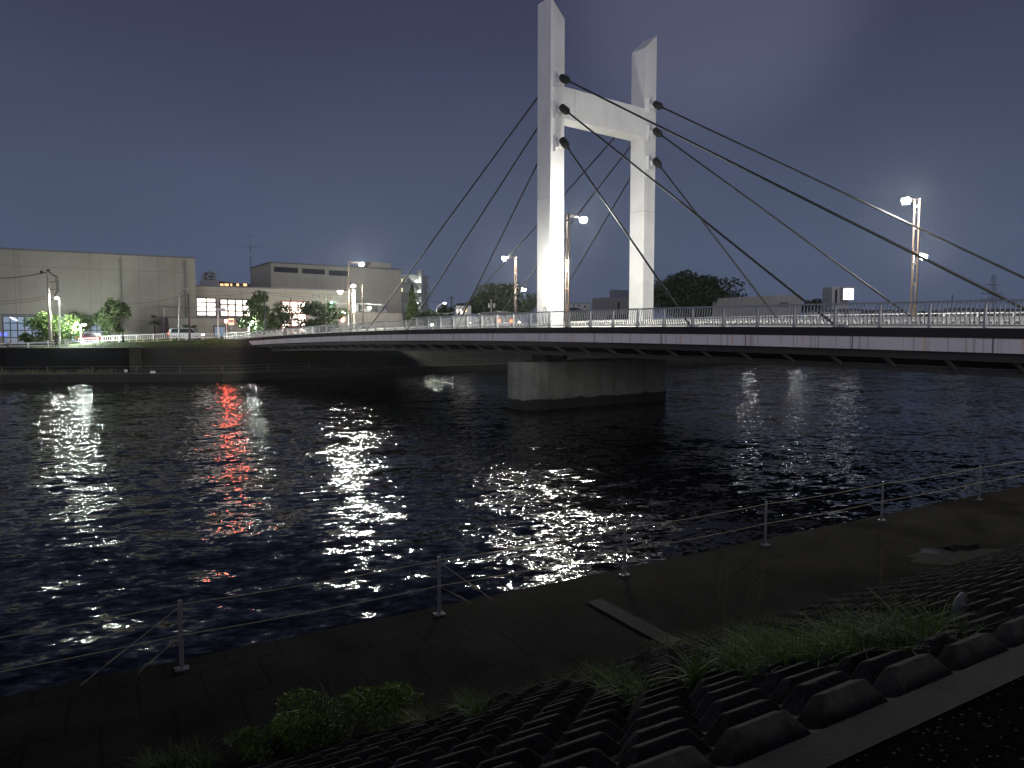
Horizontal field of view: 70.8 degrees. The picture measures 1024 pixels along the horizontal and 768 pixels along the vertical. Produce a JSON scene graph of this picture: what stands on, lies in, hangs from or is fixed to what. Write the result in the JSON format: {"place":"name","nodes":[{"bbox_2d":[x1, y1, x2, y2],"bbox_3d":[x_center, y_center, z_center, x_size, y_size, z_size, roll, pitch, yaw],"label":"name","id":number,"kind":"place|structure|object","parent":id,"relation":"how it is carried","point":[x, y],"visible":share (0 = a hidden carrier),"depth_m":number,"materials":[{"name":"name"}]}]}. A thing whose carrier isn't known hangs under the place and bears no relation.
{"place":"outdoors","nodes":[
{"label":"outdoors","id":0,"kind":"place"},
{"bbox_2d":[0,339,232,345],"bbox_3d":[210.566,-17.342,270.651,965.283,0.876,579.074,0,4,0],"label":"road","id":1,"kind":"structure","parent":0,"point":[85,343],"depth_m":101.72,"materials":[{"name":"grey asphalt"}]},
{"bbox_2d":[18,332,31,343],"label":"bush","id":2,"kind":"object","parent":1,"relation":"on","point":[22,336],"visible":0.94,"depth_m":97.83,"materials":[{"name":"green plant"}]},
{"bbox_2d":[8,338,48,343],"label":"roadside fence","id":3,"kind":"object","parent":1,"relation":"on","point":[21,342],"visible":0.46,"depth_m":100.02,"materials":[{"name":"white metal"}]},
{"bbox_2d":[22,311,83,344],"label":"lit bush","id":4,"kind":"object","parent":1,"relation":"on","point":[40,323],"visible":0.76,"depth_m":97.96,"materials":[{"name":"green plant"}]},
{"bbox_2d":[74,323,86,343],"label":"street lamp","id":5,"kind":"object","parent":1,"relation":"on","point":[80,331],"visible":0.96,"depth_m":98.64,"materials":[{"name":"white metal"}]},
{"bbox_2d":[77,333,113,342],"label":"car","id":6,"kind":"object","parent":1,"relation":"on","point":[92,336],"visible":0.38,"depth_m":105.93,"materials":[{"name":"red paint"}]},
{"bbox_2d":[93,297,131,340],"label":"broadleaf tree","id":7,"kind":"object","parent":1,"relation":"on","point":[108,319],"visible":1,"depth_m":104.50,"materials":[{"name":"green plant"}]},
{"bbox_2d":[101,333,169,341],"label":"roadside fence","id":8,"kind":"object","parent":1,"relation":"on","point":[129,337],"visible":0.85,"depth_m":104.89,"materials":[{"name":"white metal"}]},
{"bbox_2d":[128,338,171,341],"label":"roadside fence","id":9,"kind":"object","parent":1,"relation":"on","point":[150,338],"visible":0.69,"depth_m":101.04,"materials":[{"name":"white metal"}]},
{"bbox_2d":[178,288,188,339],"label":"street lamp","id":10,"kind":"object","parent":1,"relation":"on","point":[179,314],"visible":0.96,"depth_m":102.53,"materials":[{"name":"grey metal"}]},
{"bbox_2d":[169,328,203,339],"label":"minivan","id":11,"kind":"object","parent":1,"relation":"on","point":[173,332],"visible":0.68,"depth_m":108.90,"materials":[{"name":"silver metal"}]},
{"bbox_2d":[188,293,190,339],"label":"utility pole","id":12,"kind":"object","parent":1,"relation":"on","point":[189,329],"visible":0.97,"depth_m":103.51,"materials":[{"name":"concrete"}]},
{"bbox_2d":[169,334,219,339],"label":"roadside fence","id":13,"kind":"object","parent":1,"relation":"on","point":[186,337],"visible":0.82,"depth_m":107.49,"materials":[{"name":"white metal"}]},
{"bbox_2d":[216,308,227,334],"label":"traffic signal","id":14,"kind":"object","parent":1,"relation":"on","point":[220,309],"visible":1,"depth_m":107.50,"materials":[{"name":"white paint"}]},
{"bbox_2d":[221,319,233,337],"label":"traffic signal","id":15,"kind":"object","parent":1,"relation":"on","point":[226,321],"visible":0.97,"depth_m":107.28,"materials":[{"name":"white paint"}]},
{"bbox_2d":[223,331,279,338],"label":"roadside fence","id":16,"kind":"object","parent":1,"relation":"on","point":[245,334],"visible":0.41,"depth_m":110.78,"materials":[{"name":"white metal"}]},
{"bbox_2d":[261,291,268,334],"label":"utility pole","id":17,"kind":"object","parent":1,"relation":"on","point":[264,304],"visible":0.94,"depth_m":107.49,"materials":[{"name":"concrete"}]},
{"bbox_2d":[236,290,297,334],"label":"broadleaf tree","id":18,"kind":"object","parent":1,"relation":"on","point":[276,321],"visible":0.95,"depth_m":111.10,"materials":[{"name":"green plant"}]},
{"bbox_2d":[404,284,420,329],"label":"cypress tree","id":19,"kind":"object","parent":1,"relation":"on","point":[412,310],"visible":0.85,"depth_m":133.73,"materials":[{"name":"green plant"}]},
{"bbox_2d":[822,287,847,309],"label":"stair tower","id":20,"kind":"structure","parent":1,"relation":"on","point":[831,294],"depth_m":179.21,"materials":[{"name":"grey concrete"}]},
{"bbox_2d":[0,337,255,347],"bbox_3d":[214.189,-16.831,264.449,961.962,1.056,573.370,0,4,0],"label":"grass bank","id":21,"kind":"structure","parent":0,"point":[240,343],"depth_m":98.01,"materials":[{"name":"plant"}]},
{"bbox_2d":[0,342,68,347],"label":"roadside fence","id":22,"kind":"object","parent":21,"relation":"on","point":[28,345],"visible":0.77,"depth_m":94.92,"materials":[{"name":"white metal"}]},
{"bbox_2d":[40,269,58,344],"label":"utility pole","id":23,"kind":"object","parent":21,"relation":"on","point":[49,307],"visible":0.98,"depth_m":95.85,"materials":[{"name":"concrete"}]},
{"bbox_2d":[0,272,45,278],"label":"overhead wire","id":24,"kind":"object","parent":23,"relation":"attached to","point":[23,276],"visible":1,"depth_m":94.90,"materials":[{"name":"black rubber"}]},
{"bbox_2d":[55,297,60,344],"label":"street lamp","id":25,"kind":"object","parent":21,"relation":"on","point":[59,322],"visible":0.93,"depth_m":96.42,"materials":[{"name":"white metal"}]},
{"bbox_2d":[47,337,98,343],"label":"roadside fence","id":26,"kind":"object","parent":21,"relation":"on","point":[81,340],"visible":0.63,"depth_m":100.94,"materials":[{"name":"white metal"}]},
{"bbox_2d":[295,300,348,332],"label":"broadleaf tree","id":27,"kind":"object","parent":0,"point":[317,309],"visible":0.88,"depth_m":113.51,"materials":[{"name":"green plant"}]},
{"bbox_2d":[0,358,808,382],"bbox_3d":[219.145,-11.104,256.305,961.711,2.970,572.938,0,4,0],"label":"promenade","id":28,"kind":"structure","parent":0,"point":[180,377],"depth_m":92.13,"materials":[{"name":"grey concrete"}]},
{"bbox_2d":[0,368,120,373],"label":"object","id":29,"kind":"structure","parent":28,"relation":"on","point":[37,372],"depth_m":89.32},
{"bbox_2d":[0,348,129,373],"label":"river wall","id":30,"kind":"structure","parent":28,"relation":"on","point":[22,360],"depth_m":91.51,"materials":[{"name":"concrete"}]},
{"bbox_2d":[0,356,736,374],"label":"riverside railing","id":31,"kind":"object","parent":28,"relation":"on","point":[136,369],"visible":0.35,"depth_m":91.79,"materials":[{"name":"grey metal"}]},
{"bbox_2d":[135,347,706,372],"bbox_3d":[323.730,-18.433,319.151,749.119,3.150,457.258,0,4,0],"label":"block slope","id":32,"kind":"structure","parent":0,"point":[186,359],"depth_m":100.87,"materials":[{"name":"grey concrete"}]},
{"bbox_2d":[128,347,141,372],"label":"wall pier","id":33,"kind":"structure","parent":32,"relation":"on","point":[134,356],"depth_m":92.16,"materials":[{"name":"grey concrete"}]},
{"bbox_2d":[0,361,1023,767],"bbox_3d":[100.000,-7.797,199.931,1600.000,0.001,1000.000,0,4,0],"label":"river water","id":34,"kind":"structure","parent":0,"point":[118,499],"depth_m":27.79,"materials":[{"name":"black liquid"}]},
{"bbox_2d":[247,0,1023,409],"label":"cable stayed bridge","id":35,"kind":"structure","parent":34,"relation":"in","point":[627,366],"depth_m":56.01,"materials":[{"name":"paint"}]},
{"bbox_2d":[290,298,291,327],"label":"utility pole","id":36,"kind":"object","parent":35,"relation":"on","point":[291,312],"visible":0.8,"depth_m":111.45,"materials":[{"name":"concrete"}]},
{"bbox_2d":[337,261,364,331],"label":"bridge lamp","id":37,"kind":"object","parent":35,"relation":"on","point":[349,283],"visible":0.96,"depth_m":84.04,"materials":[{"name":"white metal"}]},
{"bbox_2d":[352,289,355,331],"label":"vertical sign","id":38,"kind":"object","parent":35,"relation":"on","point":[353,301],"visible":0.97,"depth_m":117.29,"materials":[{"name":"white paint"}]},
{"bbox_2d":[351,284,371,328],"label":"bridge lamp","id":39,"kind":"object","parent":35,"relation":"on","point":[354,285],"visible":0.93,"depth_m":113.16,"materials":[{"name":"white metal"}]},
{"bbox_2d":[471,311,511,327],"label":"minivan","id":40,"kind":"object","parent":35,"relation":"on","point":[484,318],"visible":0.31,"depth_m":69.32,"materials":[{"name":"grey paint"}]},
{"bbox_2d":[502,256,526,315],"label":"bridge lamp","id":41,"kind":"object","parent":35,"relation":"on","point":[504,258],"visible":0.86,"depth_m":81.36,"materials":[{"name":"white metal"}]},
{"bbox_2d":[551,213,587,326],"bbox_3d":[4.280,-8.304,53.521,3.460,8.550,0.540,-3,5,-37],"label":"bridge lamp","id":42,"kind":"object","parent":35,"relation":"on","point":[583,219],"visible":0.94,"depth_m":53.34,"materials":[{"name":"grey metal"}]},
{"bbox_2d":[235,299,1023,338],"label":"bridge railing","id":43,"kind":"object","parent":35,"relation":"on","point":[299,330],"visible":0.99,"depth_m":39.62,"materials":[{"name":"grey metal"}]},
{"bbox_2d":[283,316,1023,335],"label":"guard fence","id":44,"kind":"object","parent":35,"relation":"on","point":[909,320],"visible":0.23,"depth_m":41.78,"materials":[{"name":"grey metal"}]},
{"bbox_2d":[445,319,1018,328],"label":"guard fence","id":45,"kind":"object","parent":35,"relation":"on","point":[992,320],"visible":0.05,"depth_m":45.88,"materials":[{"name":"grey metal"}]},
{"bbox_2d":[534,312,1023,324],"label":"bridge railing","id":46,"kind":"object","parent":35,"relation":"on","point":[977,313],"visible":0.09,"depth_m":54.09,"materials":[{"name":"grey metal"}]},
{"bbox_2d":[901,196,927,322],"bbox_3d":[26.150,-7.741,46.884,3.460,8.550,0.540,-3,5,-37],"label":"bridge lamp","id":47,"kind":"object","parent":35,"relation":"on","point":[906,200],"visible":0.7,"depth_m":46.91,"materials":[{"name":"white metal"}]},
{"bbox_2d":[0,486,1023,767],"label":"promenade","id":48,"kind":"structure","parent":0,"point":[498,642],"depth_m":11.16,"materials":[{"name":"concrete"}]},
{"bbox_2d":[117,733,234,767],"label":"grass tuft","id":49,"kind":"object","parent":48,"relation":"on","point":[149,763],"visible":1,"depth_m":8.04,"materials":[{"name":"green plant"}]},
{"bbox_2d":[220,716,312,763],"bbox_3d":[-2.774,4.098,8.322,1.000,0.398,0.686,-3,5,-39],"label":"leafy weed","id":50,"kind":"object","parent":48,"relation":"on","point":[254,733],"visible":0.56,"depth_m":8.26,"materials":[{"name":"green plant"}]},
{"bbox_2d":[269,673,424,751],"bbox_3d":[-1.896,3.861,8.548,1.920,0.748,1.353,0,4,0],"label":"leafy weed","id":51,"kind":"object","parent":48,"relation":"on","point":[387,697],"visible":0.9,"depth_m":8.24,"materials":[{"name":"green plant"}]},
{"bbox_2d":[373,697,451,732],"bbox_3d":[-1.126,3.820,8.441,1.002,0.876,2.062,-2,4,-23],"label":"grass tuft","id":52,"kind":"object","parent":48,"relation":"on","point":[407,715],"visible":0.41,"depth_m":8.01,"materials":[{"name":"green plant"}]},
{"bbox_2d":[0,461,1022,684],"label":"promenade railing","id":53,"kind":"object","parent":48,"relation":"on","point":[181,667],"visible":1,"depth_m":12.34,"materials":[{"name":"metal"}]},
{"bbox_2d":[587,598,679,647],"bbox_3d":[2.018,3.987,12.068,0.349,0.050,2.186,-2,4,-29],"label":"drain cover","id":54,"kind":"object","parent":48,"relation":"on","point":[643,627],"visible":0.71,"depth_m":12.02,"materials":[{"name":"concrete"}]},
{"bbox_2d":[643,626,734,652],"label":"grass tuft","id":55,"kind":"object","parent":48,"relation":"on","point":[675,646],"visible":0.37,"depth_m":10.30,"materials":[{"name":"green plant"}]},
{"bbox_2d":[908,548,1002,564],"bbox_3d":[9.893,3.747,15.616,2.895,0.001,1.344,0,4,0],"label":"silt patch","id":56,"kind":"object","parent":48,"relation":"on","point":[944,558],"visible":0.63,"depth_m":15.63,"materials":[{"name":"brown soil"}]},
{"bbox_2d":[919,547,956,553],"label":"puddle","id":57,"kind":"object","parent":56,"relation":"on","point":[934,550],"visible":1,"depth_m":16.05,"materials":[{"name":"liquid"}]},
{"bbox_2d":[945,544,981,550],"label":"puddle","id":58,"kind":"object","parent":48,"relation":"on","point":[954,547],"visible":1,"depth_m":16.28,"materials":[{"name":"liquid"}]},
{"bbox_2d":[0,0,1023,328],"label":"sky","id":59,"kind":"structure","parent":0,"point":[325,132],"materials":[{"name":"blue"}]},
{"bbox_2d":[543,644,1022,767],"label":"slope bed","id":60,"kind":"object","parent":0,"point":[812,731],"depth_m":3.44,"materials":[{"name":"grey concrete"}]},
{"bbox_2d":[437,685,506,723],"bbox_3d":[-0.403,3.491,7.944,0.935,1.042,2.231,-1,4,-13],"label":"grass tuft","id":61,"kind":"object","parent":60,"relation":"on","point":[466,703],"visible":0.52,"depth_m":7.34,"materials":[{"name":"green plant"}]},
{"bbox_2d":[499,673,560,696],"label":"grass tuft","id":62,"kind":"object","parent":60,"relation":"on","point":[545,684],"visible":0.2,"depth_m":9.38,"materials":[{"name":"green plant"}]},
{"bbox_2d":[532,640,610,696],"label":"seed grass","id":63,"kind":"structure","parent":60,"relation":"on","point":[564,670],"depth_m":7.52,"materials":[{"name":"green plant"}]},
{"bbox_2d":[558,657,684,707],"bbox_3d":[0.955,2.832,6.953,1.095,1.635,3.788,0,4,0],"label":"grass tuft","id":64,"kind":"object","parent":60,"relation":"on","point":[635,688],"visible":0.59,"depth_m":6.20,"materials":[{"name":"green plant"}]},
{"bbox_2d":[247,543,1023,767],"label":"block revetment","id":65,"kind":"object","parent":60,"relation":"on","point":[741,718],"visible":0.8,"depth_m":4.57,"materials":[{"name":"concrete"}]},
{"bbox_2d":[677,559,771,655],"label":"seed grass","id":66,"kind":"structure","parent":65,"relation":"on","point":[726,589],"depth_m":8.18,"materials":[{"name":"green plant"}]},
{"bbox_2d":[663,605,850,681],"bbox_3d":[1.920,2.065,5.567,1.512,0.891,2.536,0,4,0],"label":"grass tuft","id":67,"kind":"object","parent":65,"relation":"on","point":[739,662],"visible":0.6,"depth_m":5.36,"materials":[{"name":"green plant"}]},
{"bbox_2d":[951,592,966,612],"bbox_3d":[3.625,1.772,5.832,0.093,0.171,0.098,-1,4,-20],"label":"plastic bag","id":68,"kind":"object","parent":65,"relation":"on","point":[960,598],"visible":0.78,"depth_m":5.81,"materials":[{"name":"white plastic"}]},
{"bbox_2d":[651,636,733,693],"bbox_3d":[1.543,2.171,5.564,0.800,0.547,1.169,1,4,19],"label":"grass tuft","id":69,"kind":"object","parent":60,"relation":"on","point":[694,671],"visible":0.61,"depth_m":5.43,"materials":[{"name":"green plant"}]},
{"bbox_2d":[751,587,1019,668],"bbox_3d":[2.484,1.676,4.924,1.611,0.933,2.286,0,4,0],"label":"grass tuft","id":70,"kind":"object","parent":60,"relation":"on","point":[838,639],"visible":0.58,"depth_m":4.72,"materials":[{"name":"green plant"}]},
{"bbox_2d":[840,287,853,299],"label":"lit sign","id":71,"kind":"object","parent":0,"point":[847,293],"visible":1,"depth_m":176.91,"materials":[{"name":"white plastic"}]},
{"bbox_2d":[734,644,1023,767],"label":"crest path","id":72,"kind":"structure","parent":0,"point":[835,743],"depth_m":3.12,"materials":[{"name":"concrete"}]},
{"bbox_2d":[829,676,1023,767],"bbox_3d":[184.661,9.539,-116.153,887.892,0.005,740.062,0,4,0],"label":"ground","id":73,"kind":"structure","parent":0,"point":[986,730],"depth_m":2.94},
{"bbox_3d":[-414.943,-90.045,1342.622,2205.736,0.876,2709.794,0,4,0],"label":"far ground","id":74,"kind":"structure","parent":0,"visible":0},
{"bbox_2d":[0,247,196,347],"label":"blank hall","id":75,"kind":"structure","parent":74,"relation":"on","point":[90,283],"depth_m":111.95,"materials":[{"name":"beige concrete"}]},
{"bbox_2d":[2,316,45,344],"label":"window","id":76,"kind":"structure","parent":75,"relation":"in","point":[13,328],"depth_m":107.10,"materials":[{"name":"blue glass"}]},
{"bbox_2d":[54,316,103,342],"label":"window","id":77,"kind":"structure","parent":75,"relation":"in","point":[94,329],"depth_m":112.08,"materials":[{"name":"blue glass"}]},
{"bbox_2d":[68,311,99,330],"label":"climbing plant","id":78,"kind":"object","parent":75,"relation":"attached to","point":[84,318],"visible":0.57,"depth_m":108.56,"materials":[{"name":"green plant"}]},
{"bbox_2d":[145,315,160,340],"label":"fan palm","id":79,"kind":"object","parent":74,"relation":"on","point":[156,323],"visible":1,"depth_m":111.63,"materials":[{"name":"green plant"}]},
{"bbox_2d":[183,324,197,329],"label":"round shrub","id":80,"kind":"object","parent":74,"relation":"on","point":[192,326],"visible":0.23,"depth_m":111.46,"materials":[{"name":"green plant"}]},
{"bbox_2d":[199,270,218,285],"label":"emblem tower","id":81,"kind":"structure","parent":74,"relation":"on","point":[209,277],"depth_m":184.10,"materials":[{"name":"grey concrete"}]},
{"bbox_2d":[219,281,250,286],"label":"long roof building","id":82,"kind":"structure","parent":74,"relation":"on","point":[221,283],"depth_m":188.48,"materials":[{"name":"yellow"}]},
{"bbox_2d":[163,285,402,339],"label":"shop building","id":83,"kind":"structure","parent":74,"relation":"on","point":[210,299],"depth_m":124.55,"materials":[{"name":"beige concrete"}]},
{"bbox_2d":[196,297,216,316],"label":"window","id":84,"kind":"structure","parent":83,"relation":"in","point":[204,306],"depth_m":121.60,"materials":[{"name":"beige glass"}]},
{"bbox_2d":[213,326,225,337],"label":"window","id":85,"kind":"structure","parent":83,"relation":"in","point":[222,329],"depth_m":119.06,"materials":[{"name":"blue glass"}]},
{"bbox_2d":[219,298,250,316],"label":"window","id":86,"kind":"structure","parent":83,"relation":"in","point":[235,307],"depth_m":123.79,"materials":[{"name":"beige glass"}]},
{"bbox_2d":[280,300,306,332],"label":"window","id":87,"kind":"structure","parent":83,"relation":"in","point":[294,303],"depth_m":129.16,"materials":[{"name":"beige glass"}]},
{"bbox_2d":[247,261,401,311],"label":"hall","id":88,"kind":"structure","parent":74,"relation":"on","point":[380,282],"depth_m":149.54,"materials":[{"name":"grey concrete"}]},
{"bbox_2d":[274,267,297,272],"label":"slit window","id":89,"kind":"structure","parent":88,"relation":"in","point":[276,269],"depth_m":142.51,"materials":[{"name":"black glass"}]},
{"bbox_2d":[302,268,324,274],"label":"slit window","id":90,"kind":"structure","parent":88,"relation":"in","point":[304,271],"depth_m":145.57,"materials":[{"name":"black glass"}]},
{"bbox_2d":[329,270,347,275],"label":"slit window","id":91,"kind":"structure","parent":88,"relation":"in","point":[331,272],"depth_m":148.48,"materials":[{"name":"black glass"}]},
{"bbox_2d":[401,263,429,329],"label":"apartment block","id":92,"kind":"structure","parent":74,"relation":"on","point":[418,280],"depth_m":207.12,"materials":[{"name":"white concrete"}]},
{"bbox_2d":[418,309,440,328],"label":"broadleaf tree","id":93,"kind":"object","parent":74,"relation":"on","point":[428,313],"visible":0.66,"depth_m":138.65,"materials":[{"name":"green plant"}]},
{"bbox_2d":[435,304,454,324],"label":"broadleaf tree","id":94,"kind":"object","parent":74,"relation":"on","point":[443,309],"visible":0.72,"depth_m":158.34,"materials":[{"name":"green plant"}]},
{"bbox_2d":[453,303,472,326],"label":"house","id":95,"kind":"structure","parent":74,"relation":"on","point":[459,307],"depth_m":149.58,"materials":[{"name":"concrete"}]},
{"bbox_2d":[466,282,536,317],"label":"broadleaf tree","id":96,"kind":"object","parent":74,"relation":"on","point":[501,295],"visible":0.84,"depth_m":161.49,"materials":[{"name":"green plant"}]},
{"bbox_2d":[563,310,592,323],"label":"broadleaf tree","id":97,"kind":"object","parent":74,"relation":"on","point":[579,316],"visible":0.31,"depth_m":165.86,"materials":[{"name":"green plant"}]},
{"bbox_2d":[570,303,590,311],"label":"house","id":98,"kind":"structure","parent":74,"relation":"on","point":[583,306],"depth_m":259.21,"materials":[{"name":"grey concrete"}]},
{"bbox_2d":[592,290,628,322],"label":"grey building","id":99,"kind":"structure","parent":74,"relation":"on","point":[615,301],"depth_m":201.24,"materials":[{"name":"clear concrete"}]},
{"bbox_2d":[607,312,628,324],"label":"broadleaf tree","id":100,"kind":"object","parent":74,"relation":"on","point":[617,317],"visible":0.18,"depth_m":166.98,"materials":[{"name":"green plant"}]},
{"bbox_2d":[653,269,747,317],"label":"broadleaf tree","id":101,"kind":"object","parent":74,"relation":"on","point":[693,291],"visible":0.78,"depth_m":182.24,"materials":[{"name":"green plant"}]},
{"bbox_2d":[712,295,801,323],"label":"grey warehouse","id":102,"kind":"structure","parent":74,"relation":"on","point":[773,299],"depth_m":168.21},
{"bbox_2d":[801,298,821,311],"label":"broadleaf tree","id":103,"kind":"object","parent":74,"relation":"on","point":[814,301],"visible":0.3,"depth_m":198.59,"materials":[{"name":"green plant"}]},
{"bbox_2d":[801,309,844,323],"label":"house","id":104,"kind":"structure","parent":74,"relation":"on","point":[822,311],"depth_m":150.97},
{"bbox_2d":[837,309,865,322],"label":"house","id":105,"kind":"structure","parent":74,"relation":"on","point":[854,311],"depth_m":154.61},
{"bbox_2d":[861,310,904,322],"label":"house","id":106,"kind":"structure","parent":74,"relation":"on","point":[885,311],"depth_m":150.09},
{"bbox_2d":[917,309,937,322],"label":"broadleaf tree","id":107,"kind":"object","parent":74,"relation":"on","point":[922,311],"visible":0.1,"depth_m":149.91,"materials":[{"name":"green plant"}]},
{"bbox_2d":[936,308,976,323],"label":"house","id":108,"kind":"structure","parent":74,"relation":"on","point":[954,311],"depth_m":141.63,"materials":[{"name":"white"}]},
{"bbox_2d":[981,275,1003,308],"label":"power line tower","id":109,"kind":"structure","parent":74,"relation":"on","point":[991,294],"depth_m":515.47,"materials":[{"name":"metal"}]},
{"bbox_2d":[971,309,1023,323],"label":"house","id":110,"kind":"structure","parent":74,"relation":"on","point":[1001,310],"depth_m":135.02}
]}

